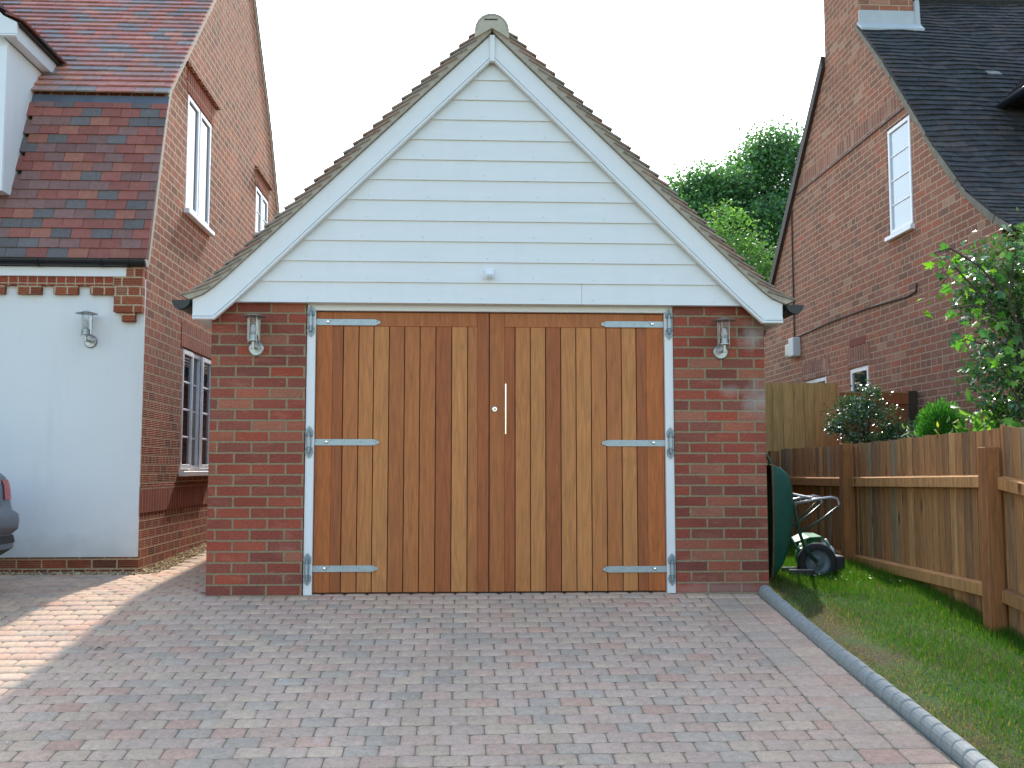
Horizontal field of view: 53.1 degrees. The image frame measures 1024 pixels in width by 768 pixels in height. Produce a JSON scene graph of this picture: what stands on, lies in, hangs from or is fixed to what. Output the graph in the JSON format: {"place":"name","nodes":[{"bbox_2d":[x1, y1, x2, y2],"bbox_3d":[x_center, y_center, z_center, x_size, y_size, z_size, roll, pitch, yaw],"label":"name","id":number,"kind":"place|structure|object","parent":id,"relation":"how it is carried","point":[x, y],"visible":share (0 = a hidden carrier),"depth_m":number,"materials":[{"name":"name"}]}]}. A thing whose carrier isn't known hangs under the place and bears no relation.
{"place":"outdoors","nodes":[
{"label":"outdoors","id":0,"kind":"place"},
{"bbox_2d":[0,544,960,767],"bbox_3d":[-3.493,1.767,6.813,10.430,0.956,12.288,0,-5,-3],"label":"driveway","id":1,"kind":"structure","parent":0,"point":[854,728],"depth_m":5.26,"materials":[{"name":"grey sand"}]},
{"bbox_2d":[0,473,19,554],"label":"parked car","id":2,"kind":"object","parent":1,"relation":"on","point":[9,520],"visible":1,"depth_m":7.11,"materials":[{"name":"grey paint"}]},
{"bbox_2d":[0,542,206,575],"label":"gravel","id":3,"kind":"structure","parent":1,"relation":"on","point":[183,557],"depth_m":8.26,"materials":[{"name":"beige gravel"}]},
{"bbox_2d":[256,0,824,223],"label":"sky","id":4,"kind":"structure","parent":0,"point":[676,80],"materials":[{"name":"white"}]},
{"bbox_2d":[769,536,1023,767],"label":"lawn grass","id":5,"kind":"structure","parent":0,"point":[860,573],"depth_m":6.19,"materials":[{"name":"green plant"}]},
{"bbox_2d":[766,452,839,580],"bbox_3d":[2.211,1.022,8.026,0.642,1.059,0.654,0,-5,-3],"label":"wheelbarrow","id":6,"kind":"object","parent":5,"relation":"on","point":[817,558],"visible":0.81,"depth_m":7.85,"materials":[{"name":"green paint"}]},
{"bbox_2d":[792,533,835,561],"bbox_3d":[2.423,1.379,8.250,0.370,0.347,0.282,0,-5,-3],"label":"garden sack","id":7,"kind":"object","parent":5,"relation":"on","point":[809,538],"visible":0.25,"depth_m":8.22,"materials":[{"name":"green plastic"}]},
{"bbox_2d":[835,554,844,570],"bbox_3d":[2.574,1.482,8.324,0.180,0.190,0.270,0,-5,-3],"label":"black crate","id":8,"kind":"object","parent":5,"relation":"on","point":[840,559],"visible":0.14,"depth_m":8.20,"materials":[{"name":"black plastic"}]},
{"bbox_3d":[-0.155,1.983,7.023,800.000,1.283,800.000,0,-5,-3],"label":"ground","id":9,"kind":"structure","parent":0,"visible":0},
{"bbox_2d":[0,0,279,572],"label":"brick house","id":10,"kind":"structure","parent":9,"relation":"on","point":[138,187],"depth_m":8.57,"materials":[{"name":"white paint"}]},
{"bbox_2d":[75,311,97,347],"bbox_3d":[-3.385,-0.438,8.151,0.170,0.286,0.200,0,-5,-3],"label":"wall lantern","id":11,"kind":"object","parent":10,"relation":"attached to","point":[90,340],"depth_m":8.12,"materials":[{"name":"silver metal"}]},
{"bbox_2d":[179,348,210,475],"bbox_3d":[-3.077,0.296,9.955,0.130,1.190,1.200,0,-5,-3],"label":"window","id":12,"kind":"structure","parent":10,"relation":"in","point":[194,396],"depth_m":10.05,"materials":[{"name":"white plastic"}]},
{"bbox_2d":[184,94,214,236],"bbox_3d":[-3.069,-2.119,9.988,0.130,1.160,0.990,0,-5,-3],"label":"window","id":13,"kind":"structure","parent":10,"relation":"in","point":[198,147],"depth_m":9.96,"materials":[{"name":"white plastic"}]},
{"bbox_2d":[254,186,267,233],"bbox_3d":[-3.229,-2.130,13.151,0.130,0.660,0.880,0,-5,-3],"label":"window","id":14,"kind":"structure","parent":10,"relation":"in","point":[261,207],"depth_m":13.09,"materials":[{"name":"white plastic"}]},
{"bbox_2d":[172,13,803,596],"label":"brick garage","id":15,"kind":"structure","parent":9,"relation":"on","point":[412,399],"depth_m":7.20,"materials":[{"name":"brick"}]},
{"bbox_2d":[241,313,265,356],"bbox_3d":[-1.772,-0.341,7.030,0.170,0.286,0.200,0,-5,-3],"label":"wall lantern","id":16,"kind":"object","parent":15,"relation":"attached to","point":[256,347],"depth_m":7.00,"materials":[{"name":"silver metal"}]},
{"bbox_2d":[303,306,488,592],"bbox_3d":[-0.799,0.447,7.147,1.272,1.992,0.107,0,-5,-3],"label":"door","id":17,"kind":"structure","parent":15,"relation":"in","point":[456,528],"depth_m":7.16,"materials":[{"name":"brown wood"}]},
{"bbox_2d":[485,269,493,278],"bbox_3d":[-0.157,-0.771,7.155,0.064,0.074,0.066,0,-5,-3],"label":"motion sensor","id":18,"kind":"object","parent":15,"relation":"attached to","point":[489,273],"visible":1,"depth_m":7.13,"materials":[{"name":"white plastic"}]},
{"bbox_2d":[489,309,675,591],"bbox_3d":[0.494,0.453,7.213,1.301,1.991,0.107,0,-5,-3],"label":"door","id":19,"kind":"structure","parent":15,"relation":"in","point":[612,378],"depth_m":7.22,"materials":[{"name":"brown wood"}]},
{"bbox_2d":[712,317,735,359],"bbox_3d":[1.488,-0.323,7.196,0.170,0.286,0.200,0,-5,-3],"label":"wall lantern","id":20,"kind":"object","parent":15,"relation":"attached to","point":[720,351],"depth_m":7.16,"materials":[{"name":"silver metal"}]},
{"bbox_2d":[659,111,804,271],"bbox_3d":[6.765,-2.159,28.805,9.649,10.993,7.073,0,-5,-3],"label":"broadleaf tree","id":21,"kind":"object","parent":9,"relation":"on","point":[770,162],"visible":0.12,"depth_m":27.66,"materials":[{"name":"green plant"}]},
{"bbox_2d":[689,198,777,281],"bbox_3d":[4.033,-0.631,21.947,4.573,6.813,3.534,0,-5,-3],"label":"broadleaf tree","id":22,"kind":"object","parent":9,"relation":"on","point":[745,248],"visible":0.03,"depth_m":21.93,"materials":[{"name":"green plant"}]},
{"bbox_2d":[765,383,839,467],"bbox_3d":[2.567,0.882,11.002,1.908,1.785,0.155,0,-5,-3],"label":"fence panel","id":23,"kind":"object","parent":9,"relation":"on","point":[794,418],"visible":0.12,"depth_m":11.00,"materials":[{"name":"brown wood"}]},
{"bbox_2d":[818,379,903,443],"bbox_3d":[3.299,0.808,9.659,0.736,1.713,0.689,3,-6,-33],"label":"garden shrub","id":24,"kind":"object","parent":9,"relation":"on","point":[856,412],"visible":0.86,"depth_m":9.63,"materials":[{"name":"green plant"}]},
{"bbox_2d":[838,391,917,443],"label":"garden gate","id":25,"kind":"structure","parent":9,"relation":"on","point":[906,401],"depth_m":10.43,"materials":[{"name":"wood"}]},
{"bbox_2d":[759,585,997,767],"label":"kerb","id":26,"kind":"structure","parent":9,"relation":"on","point":[959,751],"depth_m":5.03,"materials":[{"name":"concrete"}]},
{"bbox_2d":[764,0,1023,443],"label":"brick house","id":27,"kind":"structure","parent":9,"relation":"on","point":[910,159],"depth_m":11.43,"materials":[{"name":"red brick"}]},
{"bbox_2d":[790,174,794,336],"bbox_3d":[3.929,-1.791,14.344,0.017,2.340,0.020,2,-5,-18],"label":"wall cable","id":28,"kind":"object","parent":27,"relation":"attached to","point":[792,264],"depth_m":14.32,"materials":[{"name":"black rubber"}]},
{"bbox_2d":[785,337,800,357],"bbox_3d":[3.888,-0.494,14.250,0.109,0.260,0.470,0,-5,-3],"label":"meter box","id":29,"kind":"object","parent":27,"relation":"attached to","point":[793,347],"visible":1,"depth_m":14.03,"materials":[{"name":"grey plastic"}]},
{"bbox_2d":[806,376,826,382],"bbox_3d":[4.016,0.224,13.434,0.072,0.595,0.850,0,-5,-3],"label":"window","id":30,"kind":"structure","parent":27,"relation":"in","point":[822,379],"depth_m":13.31,"materials":[{"name":"white plastic"}]},
{"bbox_2d":[797,283,917,336],"bbox_3d":[4.032,-0.822,12.306,0.017,0.111,3.769,0,-5,-3],"label":"wall cable","id":31,"kind":"object","parent":27,"relation":"attached to","point":[915,291],"depth_m":11.76,"materials":[{"name":"black rubber"}]},
{"bbox_2d":[850,365,868,391],"bbox_3d":[4.092,0.171,11.945,0.072,0.755,0.570,0,-5,-3],"label":"window","id":32,"kind":"structure","parent":27,"relation":"in","point":[859,374],"depth_m":12.00,"materials":[{"name":"white plastic"}]},
{"bbox_2d":[884,115,914,241],"bbox_3d":[4.136,-2.186,10.885,0.130,1.240,0.650,0,-5,-3],"label":"window","id":33,"kind":"structure","parent":27,"relation":"in","point":[899,136],"depth_m":10.89,"materials":[{"name":"white plastic"}]},
{"bbox_2d":[874,416,917,440],"bbox_3d":[3.595,0.971,9.494,0.483,1.360,0.490,0,-5,-3],"label":"garden shrub","id":34,"kind":"object","parent":9,"relation":"on","point":[895,428],"visible":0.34,"depth_m":9.50,"materials":[{"name":"green plant"}]},
{"bbox_2d":[768,424,1023,637],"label":"timber fence","id":35,"kind":"object","parent":9,"relation":"on","point":[944,512],"visible":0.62,"depth_m":7.22,"materials":[{"name":"brown wood"}]},
{"bbox_2d":[880,423,915,439],"bbox_3d":[3.208,0.965,8.393,0.182,1.292,0.293,4,-6,-43],"label":"leafy plant","id":36,"kind":"object","parent":9,"relation":"on","point":[910,433],"visible":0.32,"depth_m":8.38,"materials":[{"name":"green plant"}]},
{"bbox_2d":[912,397,971,436],"bbox_3d":[3.376,0.835,8.001,0.419,1.487,0.434,0,-5,-3],"label":"dwarf conifer","id":37,"kind":"object","parent":9,"relation":"on","point":[940,415],"visible":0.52,"depth_m":7.98,"materials":[{"name":"green plant"}]},
{"bbox_2d":[935,416,958,434],"bbox_3d":[3.243,0.883,7.547,0.141,1.316,0.214,3,-6,-36],"label":"leafy plant","id":38,"kind":"object","parent":9,"relation":"on","point":[948,419],"visible":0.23,"depth_m":7.60,"materials":[{"name":"green plant"}]},
{"bbox_2d":[916,241,1023,427],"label":"maple sapling","id":39,"kind":"object","parent":9,"relation":"on","point":[998,324],"visible":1,"depth_m":7.05,"materials":[{"name":"green plant"}]},
{"bbox_2d":[928,207,1023,388],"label":"evergreen shrub","id":40,"kind":"object","parent":9,"relation":"on","point":[1000,305],"visible":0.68,"depth_m":7.43,"materials":[{"name":"green plant"}]},
{"bbox_2d":[950,388,1018,432],"bbox_3d":[3.479,0.766,7.444,0.567,1.533,0.426,0,-5,-3],"label":"leafy plant","id":41,"kind":"object","parent":9,"relation":"on","point":[989,423],"visible":0.34,"depth_m":7.44,"materials":[{"name":"green plant"}]},
{"bbox_2d":[951,323,1023,428],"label":"evergreen shrub","id":42,"kind":"object","parent":9,"relation":"on","point":[1007,407],"visible":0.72,"depth_m":7.33,"materials":[{"name":"green plant"}]}
]}

